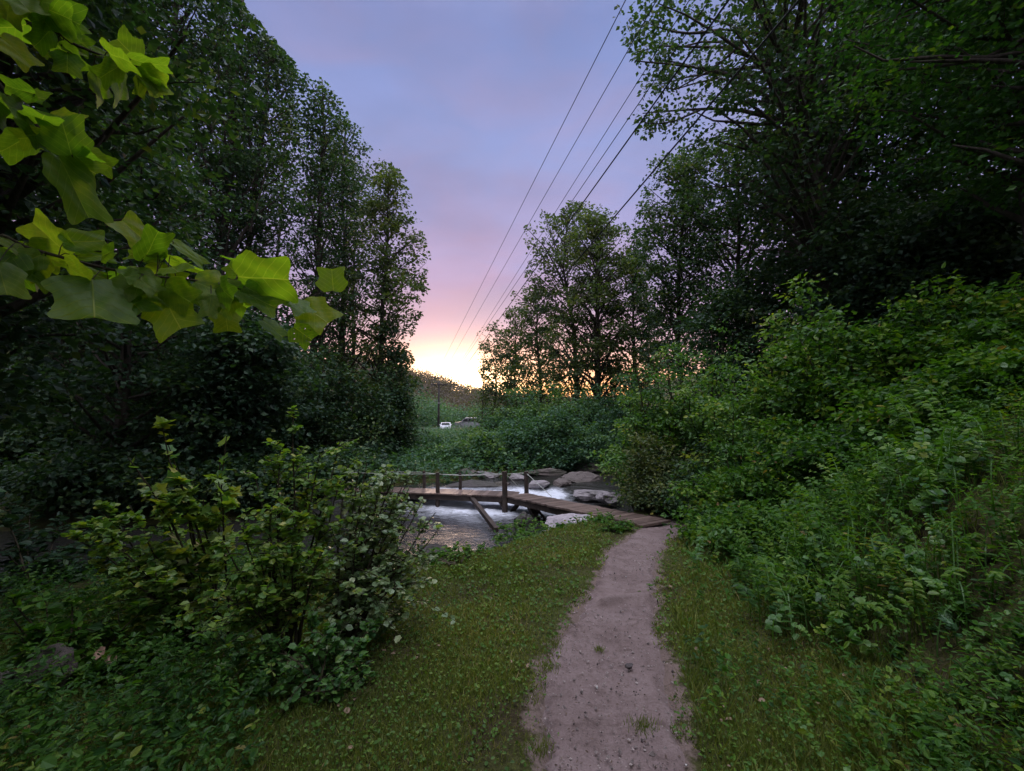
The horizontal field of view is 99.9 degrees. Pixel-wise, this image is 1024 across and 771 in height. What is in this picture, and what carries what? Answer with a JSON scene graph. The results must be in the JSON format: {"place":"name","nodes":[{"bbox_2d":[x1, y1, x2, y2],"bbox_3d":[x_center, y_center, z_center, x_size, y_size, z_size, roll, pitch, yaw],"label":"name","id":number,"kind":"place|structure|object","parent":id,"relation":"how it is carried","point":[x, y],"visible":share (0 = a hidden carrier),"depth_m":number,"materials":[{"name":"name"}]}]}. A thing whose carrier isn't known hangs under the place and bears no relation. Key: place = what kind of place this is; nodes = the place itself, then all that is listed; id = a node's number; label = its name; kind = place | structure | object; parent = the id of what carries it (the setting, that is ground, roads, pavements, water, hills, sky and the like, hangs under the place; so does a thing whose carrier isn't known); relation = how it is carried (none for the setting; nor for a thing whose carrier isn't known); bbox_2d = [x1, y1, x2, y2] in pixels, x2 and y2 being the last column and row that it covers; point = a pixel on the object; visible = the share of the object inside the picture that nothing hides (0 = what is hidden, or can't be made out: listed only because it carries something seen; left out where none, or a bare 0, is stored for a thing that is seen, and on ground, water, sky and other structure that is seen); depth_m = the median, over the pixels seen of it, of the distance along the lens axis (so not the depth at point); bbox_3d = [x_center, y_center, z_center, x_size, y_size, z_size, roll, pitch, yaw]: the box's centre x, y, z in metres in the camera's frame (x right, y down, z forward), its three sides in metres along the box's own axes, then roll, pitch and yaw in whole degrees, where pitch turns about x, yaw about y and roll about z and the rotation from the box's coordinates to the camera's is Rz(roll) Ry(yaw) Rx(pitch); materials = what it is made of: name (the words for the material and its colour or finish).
{"place":"outdoors","nodes":[
{"label":"outdoors","id":0,"kind":"place"},
{"bbox_2d":[0,471,633,581],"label":"water","id":1,"kind":"structure","parent":0,"point":[462,522],"depth_m":11.36,"materials":[{"name":"white liquid"}]},
{"bbox_2d":[2,0,1018,396],"label":"sky","id":2,"kind":"structure","parent":0,"point":[469,99],"materials":[{"name":"blue"}]},
{"bbox_2d":[0,316,1023,770],"bbox_3d":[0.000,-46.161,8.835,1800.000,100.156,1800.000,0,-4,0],"label":"ground","id":3,"kind":"structure","parent":0,"point":[694,762],"depth_m":2.74,"materials":[{"name":"green plant"}]},
{"bbox_2d":[12,643,77,702],"bbox_3d":[-2.916,1.806,2.676,0.368,0.338,0.266,-3,-4,36],"label":"boulder","id":4,"kind":"object","parent":3,"relation":"on","point":[64,650],"visible":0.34,"depth_m":2.63,"materials":[{"name":"grey stone"}]},
{"bbox_2d":[0,340,131,470],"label":"understorey bush","id":5,"kind":"object","parent":3,"relation":"on","point":[25,442],"visible":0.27,"depth_m":14.35,"materials":[{"name":"green plant"}]},
{"bbox_2d":[0,492,148,595],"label":"shrub","id":6,"kind":"object","parent":3,"relation":"on","point":[22,548],"visible":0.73,"depth_m":4.96,"materials":[{"name":"green plant"}]},
{"bbox_2d":[0,432,158,518],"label":"understorey bush","id":7,"kind":"object","parent":3,"relation":"on","point":[53,480],"visible":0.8,"depth_m":10.63,"materials":[{"name":"green plant"}]},
{"bbox_2d":[0,0,168,374],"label":"broadleaf tree","id":8,"kind":"object","parent":3,"relation":"on","point":[17,330],"visible":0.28,"depth_m":5.87,"materials":[{"name":"green plant"}]},
{"bbox_2d":[0,588,182,697],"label":"shrub","id":9,"kind":"object","parent":3,"relation":"on","point":[39,629],"visible":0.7,"depth_m":2.82,"materials":[{"name":"green plant"}]},
{"bbox_2d":[1,323,184,455],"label":"understorey bush","id":10,"kind":"object","parent":3,"relation":"on","point":[103,436],"visible":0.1,"depth_m":14.84,"materials":[{"name":"green plant"}]},
{"bbox_2d":[0,0,194,437],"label":"broadleaf tree","id":11,"kind":"object","parent":3,"relation":"on","point":[7,402],"visible":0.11,"depth_m":7.13,"materials":[{"name":"green plant"}]},
{"bbox_2d":[4,0,196,406],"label":"broadleaf tree","id":12,"kind":"object","parent":3,"relation":"on","point":[73,323],"visible":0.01,"depth_m":15.74,"materials":[{"name":"green plant"}]},
{"bbox_2d":[0,0,264,317],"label":"broadleaf tree","id":13,"kind":"object","parent":3,"relation":"on","point":[16,191],"visible":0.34,"depth_m":5.50,"materials":[{"name":"green plant"}]},
{"bbox_2d":[70,337,200,455],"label":"understorey bush","id":14,"kind":"object","parent":3,"relation":"on","point":[150,407],"visible":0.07,"depth_m":15.40,"materials":[{"name":"green plant"}]},
{"bbox_2d":[66,436,221,516],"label":"understorey bush","id":15,"kind":"object","parent":3,"relation":"on","point":[151,466],"visible":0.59,"depth_m":11.12,"materials":[{"name":"green plant"}]},
{"bbox_2d":[60,500,244,647],"bbox_3d":[-2.806,1.456,3.304,1.504,1.074,1.174,1,-4,-23],"label":"shrub","id":16,"kind":"object","parent":3,"relation":"on","point":[160,583],"visible":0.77,"depth_m":3.22,"materials":[{"name":"green plant"}]},
{"bbox_2d":[0,80,308,458],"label":"broadleaf tree","id":17,"kind":"object","parent":3,"relation":"on","point":[125,383],"visible":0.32,"depth_m":12.53,"materials":[{"name":"green plant"}]},
{"bbox_2d":[45,0,279,365],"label":"broadleaf tree","id":18,"kind":"object","parent":3,"relation":"on","point":[220,21],"visible":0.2,"depth_m":17.35,"materials":[{"name":"green plant"}]},
{"bbox_2d":[0,535,331,770],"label":"shade weeds","id":19,"kind":"object","parent":3,"relation":"on","point":[45,761],"visible":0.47,"depth_m":2.24,"materials":[{"name":"green plant"}]},
{"bbox_2d":[0,0,347,350],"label":"tulip tree","id":20,"kind":"object","parent":3,"relation":"on","point":[163,297],"visible":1,"depth_m":1.15,"materials":[{"name":"green plant"}]},
{"bbox_2d":[127,415,241,639],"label":"tulip sapling","id":21,"kind":"object","parent":3,"relation":"on","point":[209,518],"visible":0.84,"depth_m":3.30,"materials":[{"name":"green plant"}]},
{"bbox_2d":[157,440,287,512],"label":"understorey bush","id":22,"kind":"object","parent":3,"relation":"on","point":[236,477],"visible":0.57,"depth_m":11.77,"materials":[{"name":"green plant"}]},
{"bbox_2d":[149,0,311,279],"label":"broadleaf tree","id":23,"kind":"object","parent":3,"relation":"on","point":[228,164],"visible":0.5,"depth_m":18.20,"materials":[{"name":"green plant"}]},
{"bbox_2d":[139,306,335,470],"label":"tree","id":24,"kind":"object","parent":3,"relation":"on","point":[241,420],"visible":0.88,"depth_m":12.82,"materials":[{"name":"green plant"}]},
{"bbox_2d":[174,10,339,323],"bbox_3d":[-11.825,-6.848,19.920,6.957,19.950,5.700,-2,-4,31],"label":"broadleaf tree","id":25,"kind":"object","parent":3,"relation":"on","point":[289,92],"visible":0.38,"depth_m":19.83,"materials":[{"name":"green plant"}]},
{"bbox_2d":[176,405,375,713],"bbox_3d":[-1.554,1.031,2.966,1.198,1.798,1.373,1,-4,-19],"label":"shrub","id":26,"kind":"object","parent":3,"relation":"on","point":[255,594],"visible":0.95,"depth_m":2.94,"materials":[{"name":"green plant"}]},
{"bbox_2d":[240,92,330,358],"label":"broadleaf tree","id":27,"kind":"object","parent":3,"relation":"on","point":[297,104],"visible":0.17,"depth_m":27.57,"materials":[{"name":"green plant"}]},
{"bbox_2d":[239,446,355,507],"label":"understorey bush","id":28,"kind":"object","parent":3,"relation":"on","point":[322,473],"visible":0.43,"depth_m":12.82,"materials":[{"name":"green plant"}]},
{"bbox_2d":[220,611,384,718],"bbox_3d":[-1.230,1.708,2.749,0.847,0.403,0.835,-2,-4,28],"label":"shrub","id":29,"kind":"object","parent":3,"relation":"on","point":[319,676],"visible":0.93,"depth_m":2.63,"materials":[{"name":"green plant"}]},
{"bbox_2d":[257,58,366,447],"bbox_3d":[-9.826,-5.897,21.677,5.616,19.617,6.693,0,-4,0],"label":"broadleaf tree","id":30,"kind":"object","parent":3,"relation":"on","point":[317,191],"visible":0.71,"depth_m":21.32,"materials":[{"name":"green plant"}]},
{"bbox_2d":[272,341,365,455],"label":"understorey bush","id":31,"kind":"object","parent":3,"relation":"on","point":[315,432],"visible":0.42,"depth_m":18.26,"materials":[{"name":"green plant"}]},
{"bbox_2d":[282,113,396,404],"bbox_3d":[-9.606,-5.687,24.121,6.007,19.462,6.632,1,-4,-18],"label":"broadleaf tree","id":32,"kind":"object","parent":3,"relation":"on","point":[343,176],"visible":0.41,"depth_m":23.69,"materials":[{"name":"green plant"}]},
{"bbox_2d":[16,356,671,523],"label":"bushes","id":33,"kind":"object","parent":3,"relation":"on","point":[406,461],"visible":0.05,"depth_m":16.46,"materials":[{"name":"green plant"}]},
{"bbox_2d":[310,149,395,407],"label":"broadleaf tree","id":34,"kind":"object","parent":3,"relation":"on","point":[348,350],"visible":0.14,"depth_m":29.36,"materials":[{"name":"green plant"}]},
{"bbox_2d":[317,433,402,491],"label":"understorey bush","id":35,"kind":"object","parent":3,"relation":"on","point":[356,451],"visible":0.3,"depth_m":14.78,"materials":[{"name":"green plant"}]},
{"bbox_2d":[312,359,408,459],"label":"understorey bush","id":36,"kind":"object","parent":3,"relation":"on","point":[366,419],"visible":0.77,"depth_m":18.78,"materials":[{"name":"green plant"}]},
{"bbox_2d":[303,158,430,402],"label":"broadleaf tree","id":37,"kind":"object","parent":3,"relation":"on","point":[384,262],"visible":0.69,"depth_m":21.74,"materials":[{"name":"green plant"}]},
{"bbox_2d":[291,460,456,661],"bbox_3d":[-1.083,1.286,3.389,1.214,1.385,1.208,2,-4,-28],"label":"shrub","id":38,"kind":"object","parent":3,"relation":"on","point":[382,574],"visible":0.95,"depth_m":3.34,"materials":[{"name":"green plant"}]},
{"bbox_2d":[361,316,439,456],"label":"understorey bush","id":39,"kind":"object","parent":3,"relation":"on","point":[404,401],"visible":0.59,"depth_m":20.52,"materials":[{"name":"green plant"}]},
{"bbox_2d":[431,382,446,427],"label":"utility pole","id":40,"kind":"object","parent":3,"relation":"on","point":[438,420],"visible":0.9,"depth_m":79.84,"materials":[{"name":"grey wood"}]},
{"bbox_2d":[442,0,800,418],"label":"power line","id":41,"kind":"object","parent":40,"relation":"attached to","point":[746,62],"visible":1,"depth_m":5.78,"materials":[{"name":"black metal"}]},
{"bbox_2d":[404,541,490,567],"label":"shrub","id":42,"kind":"object","parent":3,"relation":"on","point":[454,554],"visible":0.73,"depth_m":5.77,"materials":[{"name":"green plant"}]},
{"bbox_2d":[331,352,619,421],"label":"hill wood","id":43,"kind":"object","parent":3,"relation":"on","point":[429,379],"visible":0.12,"depth_m":190.74,"materials":[{"name":"green plant"}]},
{"bbox_2d":[450,426,520,467],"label":"bush","id":44,"kind":"object","parent":3,"relation":"on","point":[481,441],"visible":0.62,"depth_m":19.15,"materials":[{"name":"green plant"}]},
{"bbox_2d":[326,470,670,531],"bbox_3d":[-1.651,3.356,12.440,12.307,1.721,3.680,-2,-4,30],"label":"footbridge","id":45,"kind":"object","parent":3,"relation":"on","point":[535,505],"visible":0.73,"depth_m":12.30,"materials":[{"name":"brown wood"}]},
{"bbox_2d":[477,325,519,415],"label":"broadleaf tree","id":46,"kind":"object","parent":3,"relation":"on","point":[491,351],"visible":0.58,"depth_m":34.84,"materials":[{"name":"green plant"}]},
{"bbox_2d":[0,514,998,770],"bbox_3d":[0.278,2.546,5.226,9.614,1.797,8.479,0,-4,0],"label":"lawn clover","id":47,"kind":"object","parent":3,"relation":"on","point":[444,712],"visible":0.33,"depth_m":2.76,"materials":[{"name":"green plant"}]},
{"bbox_2d":[408,390,605,426],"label":"roadside thicket","id":48,"kind":"object","parent":3,"relation":"on","point":[428,409],"visible":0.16,"depth_m":97.89,"materials":[{"name":"green plant"}]},
{"bbox_2d":[476,410,553,469],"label":"bush","id":49,"kind":"object","parent":3,"relation":"on","point":[524,437],"visible":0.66,"depth_m":18.96,"materials":[{"name":"green plant"}]},
{"bbox_2d":[487,382,547,431],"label":"bush","id":50,"kind":"object","parent":3,"relation":"on","point":[515,409],"visible":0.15,"depth_m":22.50,"materials":[{"name":"green plant"}]},
{"bbox_2d":[488,304,547,410],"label":"broadleaf tree","id":51,"kind":"object","parent":3,"relation":"on","point":[511,331],"visible":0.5,"depth_m":32.95,"materials":[{"name":"green plant"}]},
{"bbox_2d":[503,283,572,404],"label":"broadleaf tree","id":52,"kind":"object","parent":3,"relation":"on","point":[530,321],"visible":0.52,"depth_m":29.87,"materials":[{"name":"green plant"}]},
{"bbox_2d":[513,401,599,470],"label":"bush","id":53,"kind":"object","parent":3,"relation":"on","point":[557,436],"visible":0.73,"depth_m":18.49,"materials":[{"name":"green plant"}]},
{"bbox_2d":[515,378,598,432],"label":"bush","id":54,"kind":"object","parent":3,"relation":"on","point":[561,403],"visible":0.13,"depth_m":21.76,"materials":[{"name":"green plant"}]},
{"bbox_2d":[510,200,618,418],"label":"broadleaf tree","id":55,"kind":"object","parent":3,"relation":"on","point":[563,220],"visible":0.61,"depth_m":27.02,"materials":[{"name":"green plant"}]},
{"bbox_2d":[550,421,625,470],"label":"bush","id":56,"kind":"object","parent":3,"relation":"on","point":[598,445],"visible":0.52,"depth_m":18.26,"materials":[{"name":"green plant"}]},
{"bbox_2d":[563,383,621,435],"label":"bush","id":57,"kind":"object","parent":3,"relation":"on","point":[599,402],"visible":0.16,"depth_m":20.47,"materials":[{"name":"green plant"}]},
{"bbox_2d":[542,204,653,407],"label":"broadleaf tree","id":58,"kind":"object","parent":3,"relation":"on","point":[598,288],"visible":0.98,"depth_m":23.71,"materials":[{"name":"green plant"}]},
{"bbox_2d":[587,373,663,460],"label":"bush","id":59,"kind":"object","parent":3,"relation":"on","point":[615,415],"visible":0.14,"depth_m":19.65,"materials":[{"name":"green plant"}]},
{"bbox_2d":[589,373,682,511],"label":"shrub","id":60,"kind":"object","parent":3,"relation":"on","point":[635,426],"visible":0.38,"depth_m":10.95,"materials":[{"name":"green plant"}]},
{"bbox_2d":[577,235,698,418],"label":"broadleaf tree","id":61,"kind":"object","parent":3,"relation":"on","point":[632,344],"visible":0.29,"depth_m":24.59,"materials":[{"name":"green plant"}]},
{"bbox_2d":[598,426,692,512],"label":"shrub","id":62,"kind":"object","parent":3,"relation":"on","point":[649,476],"visible":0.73,"depth_m":9.56,"materials":[{"name":"green plant"}]},
{"bbox_2d":[600,337,693,439],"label":"tree","id":63,"kind":"object","parent":3,"relation":"on","point":[649,361],"visible":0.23,"depth_m":22.13,"materials":[{"name":"green plant"}]},
{"bbox_2d":[587,342,736,473],"bbox_3d":[4.084,0.941,10.958,3.546,4.147,2.947,-3,-5,45],"label":"shrub","id":64,"kind":"object","parent":3,"relation":"on","point":[671,412],"visible":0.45,"depth_m":10.79,"materials":[{"name":"green plant"}]},
{"bbox_2d":[629,438,724,521],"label":"shrub","id":65,"kind":"object","parent":3,"relation":"on","point":[688,478],"visible":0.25,"depth_m":8.72,"materials":[{"name":"green plant"}]},
{"bbox_2d":[615,140,754,392],"bbox_3d":[7.947,-3.552,20.090,6.098,15.119,6.910,-3,-4,38],"label":"broadleaf tree","id":66,"kind":"object","parent":3,"relation":"on","point":[667,298],"visible":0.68,"depth_m":19.65,"materials":[{"name":"green plant"}]},
{"bbox_2d":[638,321,755,464],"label":"shrub","id":67,"kind":"object","parent":3,"relation":"on","point":[695,428],"visible":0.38,"depth_m":10.02,"materials":[{"name":"green plant"}]},
{"bbox_2d":[650,494,760,554],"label":"shrub","id":68,"kind":"object","parent":3,"relation":"on","point":[690,519],"visible":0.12,"depth_m":6.79,"materials":[{"name":"green plant"}]},
{"bbox_2d":[630,278,791,449],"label":"broadleaf tree","id":69,"kind":"object","parent":3,"relation":"on","point":[702,320],"visible":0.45,"depth_m":13.20,"materials":[{"name":"green plant"}]},
{"bbox_2d":[672,363,788,487],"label":"shrub","id":70,"kind":"object","parent":3,"relation":"on","point":[720,406],"visible":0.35,"depth_m":8.47,"materials":[{"name":"green plant"}]},
{"bbox_2d":[660,441,809,512],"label":"shrub","id":71,"kind":"object","parent":3,"relation":"on","point":[711,492],"visible":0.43,"depth_m":7.23,"materials":[{"name":"green plant"}]},
{"bbox_2d":[649,109,828,382],"bbox_3d":[9.842,-3.409,17.734,7.176,15.905,8.123,-2,-4,27],"label":"broadleaf tree","id":72,"kind":"object","parent":3,"relation":"on","point":[718,253],"visible":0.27,"depth_m":17.88,"materials":[{"name":"green plant"}]},
{"bbox_2d":[677,493,805,566],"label":"shrub","id":73,"kind":"object","parent":3,"relation":"on","point":[740,520],"visible":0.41,"depth_m":5.44,"materials":[{"name":"green plant"}]},
{"bbox_2d":[687,253,817,415],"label":"broadleaf tree","id":74,"kind":"object","parent":3,"relation":"on","point":[748,280],"visible":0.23,"depth_m":13.90,"materials":[{"name":"green plant"}]},
{"bbox_2d":[704,412,835,506],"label":"shrub","id":75,"kind":"object","parent":3,"relation":"on","point":[772,437],"visible":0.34,"depth_m":6.80,"materials":[{"name":"green plant"}]},
{"bbox_2d":[704,309,843,448],"bbox_3d":[5.232,0.361,8.130,2.638,3.595,3.019,0,-4,0],"label":"shrub","id":76,"kind":"object","parent":3,"relation":"on","point":[769,406],"visible":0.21,"depth_m":8.15,"materials":[{"name":"green plant"}]},
{"bbox_2d":[722,44,847,345],"bbox_3d":[11.349,-4.364,16.424,5.313,16.649,6.107,-2,-4,35],"label":"broadleaf tree","id":77,"kind":"object","parent":3,"relation":"on","point":[761,222],"visible":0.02,"depth_m":16.03,"materials":[{"name":"green plant"}]},
{"bbox_2d":[613,0,979,343],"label":"broadleaf tree","id":78,"kind":"object","parent":3,"relation":"on","point":[806,167],"visible":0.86,"depth_m":12.08,"materials":[{"name":"green plant"}]},
{"bbox_2d":[755,272,856,434],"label":"shrub","id":79,"kind":"object","parent":3,"relation":"on","point":[830,314],"visible":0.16,"depth_m":7.80,"materials":[{"name":"green plant"}]},
{"bbox_2d":[662,415,1023,770],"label":"slope grass","id":80,"kind":"structure","parent":3,"relation":"on","point":[692,672],"depth_m":2.59,"materials":[{"name":"green plant"}]},
{"bbox_2d":[745,415,942,478],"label":"shrub","id":81,"kind":"object","parent":3,"relation":"on","point":[805,456],"visible":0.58,"depth_m":5.65,"materials":[{"name":"green plant"}]},
{"bbox_2d":[759,318,931,433],"bbox_3d":[5.515,0.057,7.096,2.496,2.264,2.359,1,-4,-19],"label":"shrub","id":82,"kind":"object","parent":3,"relation":"on","point":[814,405],"visible":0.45,"depth_m":7.09,"materials":[{"name":"green plant"}]},
{"bbox_2d":[682,352,1023,770],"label":"hillside weeds","id":83,"kind":"object","parent":3,"relation":"on","point":[958,735],"visible":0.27,"depth_m":2.06,"materials":[{"name":"green plant"}]},
{"bbox_2d":[683,320,1023,725],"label":"arching weeds","id":84,"kind":"object","parent":3,"relation":"on","point":[811,528],"visible":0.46,"depth_m":3.28,"materials":[{"name":"green plant"}]},
{"bbox_2d":[691,332,1023,582],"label":"young stems","id":85,"kind":"object","parent":3,"relation":"on","point":[819,464],"visible":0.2,"depth_m":4.48,"materials":[{"name":"green plant"}]},
{"bbox_2d":[743,0,1001,339],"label":"broadleaf tree","id":86,"kind":"object","parent":3,"relation":"on","point":[887,203],"visible":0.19,"depth_m":12.31,"materials":[{"name":"green plant"}]},
{"bbox_2d":[778,303,983,411],"bbox_3d":[6.067,-0.186,6.884,2.738,2.022,2.370,0,-4,0],"label":"shrub","id":87,"kind":"object","parent":3,"relation":"on","point":[904,360],"visible":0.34,"depth_m":6.49,"materials":[{"name":"green plant"}]},
{"bbox_2d":[752,334,1023,770],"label":"broad leaved weeds","id":88,"kind":"object","parent":3,"relation":"on","point":[822,597],"visible":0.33,"depth_m":3.16,"materials":[{"name":"green plant"}]},
{"bbox_2d":[759,213,1016,373],"bbox_3d":[9.372,-1.282,11.165,5.019,6.335,4.187,-1,-4,22],"label":"broadleaf tree","id":89,"kind":"object","parent":3,"relation":"on","point":[839,298],"visible":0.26,"depth_m":11.02,"materials":[{"name":"green plant"}]},
{"bbox_2d":[765,0,1023,209],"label":"broadleaf tree","id":90,"kind":"object","parent":3,"relation":"on","point":[1009,59],"visible":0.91,"depth_m":7.02,"materials":[{"name":"green plant"}]},
{"bbox_2d":[787,186,1012,364],"bbox_3d":[10.111,-1.629,11.275,4.717,6.026,5.445,0,-4,0],"label":"broadleaf tree","id":91,"kind":"object","parent":3,"relation":"on","point":[870,219],"visible":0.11,"depth_m":10.29,"materials":[{"name":"green plant"}]},
{"bbox_2d":[798,0,1023,242],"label":"broadleaf tree","id":92,"kind":"object","parent":3,"relation":"on","point":[997,178],"visible":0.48,"depth_m":8.15,"materials":[{"name":"green plant"}]},
{"bbox_2d":[815,0,1019,292],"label":"broadleaf tree","id":93,"kind":"object","parent":3,"relation":"on","point":[928,130],"visible":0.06,"depth_m":12.32,"materials":[{"name":"green plant"}]},
{"bbox_2d":[814,359,1023,439],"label":"shrub","id":94,"kind":"object","parent":3,"relation":"on","point":[879,401],"visible":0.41,"depth_m":5.15,"materials":[{"name":"green plant"}]},
{"bbox_2d":[817,179,1023,330],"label":"broadleaf tree","id":95,"kind":"object","parent":3,"relation":"on","point":[933,213],"visible":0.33,"depth_m":9.65,"materials":[{"name":"green plant"}]},
{"bbox_2d":[836,289,1023,387],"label":"shrub","id":96,"kind":"object","parent":3,"relation":"on","point":[919,305],"visible":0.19,"depth_m":6.42,"materials":[{"name":"green plant"}]},
{"bbox_2d":[890,340,1023,414],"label":"shrub","id":97,"kind":"object","parent":3,"relation":"on","point":[969,365],"visible":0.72,"depth_m":4.59,"materials":[{"name":"green plant"}]},
{"bbox_2d":[909,262,1023,355],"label":"shrub","id":98,"kind":"object","parent":3,"relation":"on","point":[1015,308],"visible":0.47,"depth_m":5.92,"materials":[{"name":"green plant"}]},
{"bbox_2d":[531,520,687,770],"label":"path","id":99,"kind":"structure","parent":0,"point":[606,595],"depth_m":2.82,"materials":[{"name":"grey gravel"}]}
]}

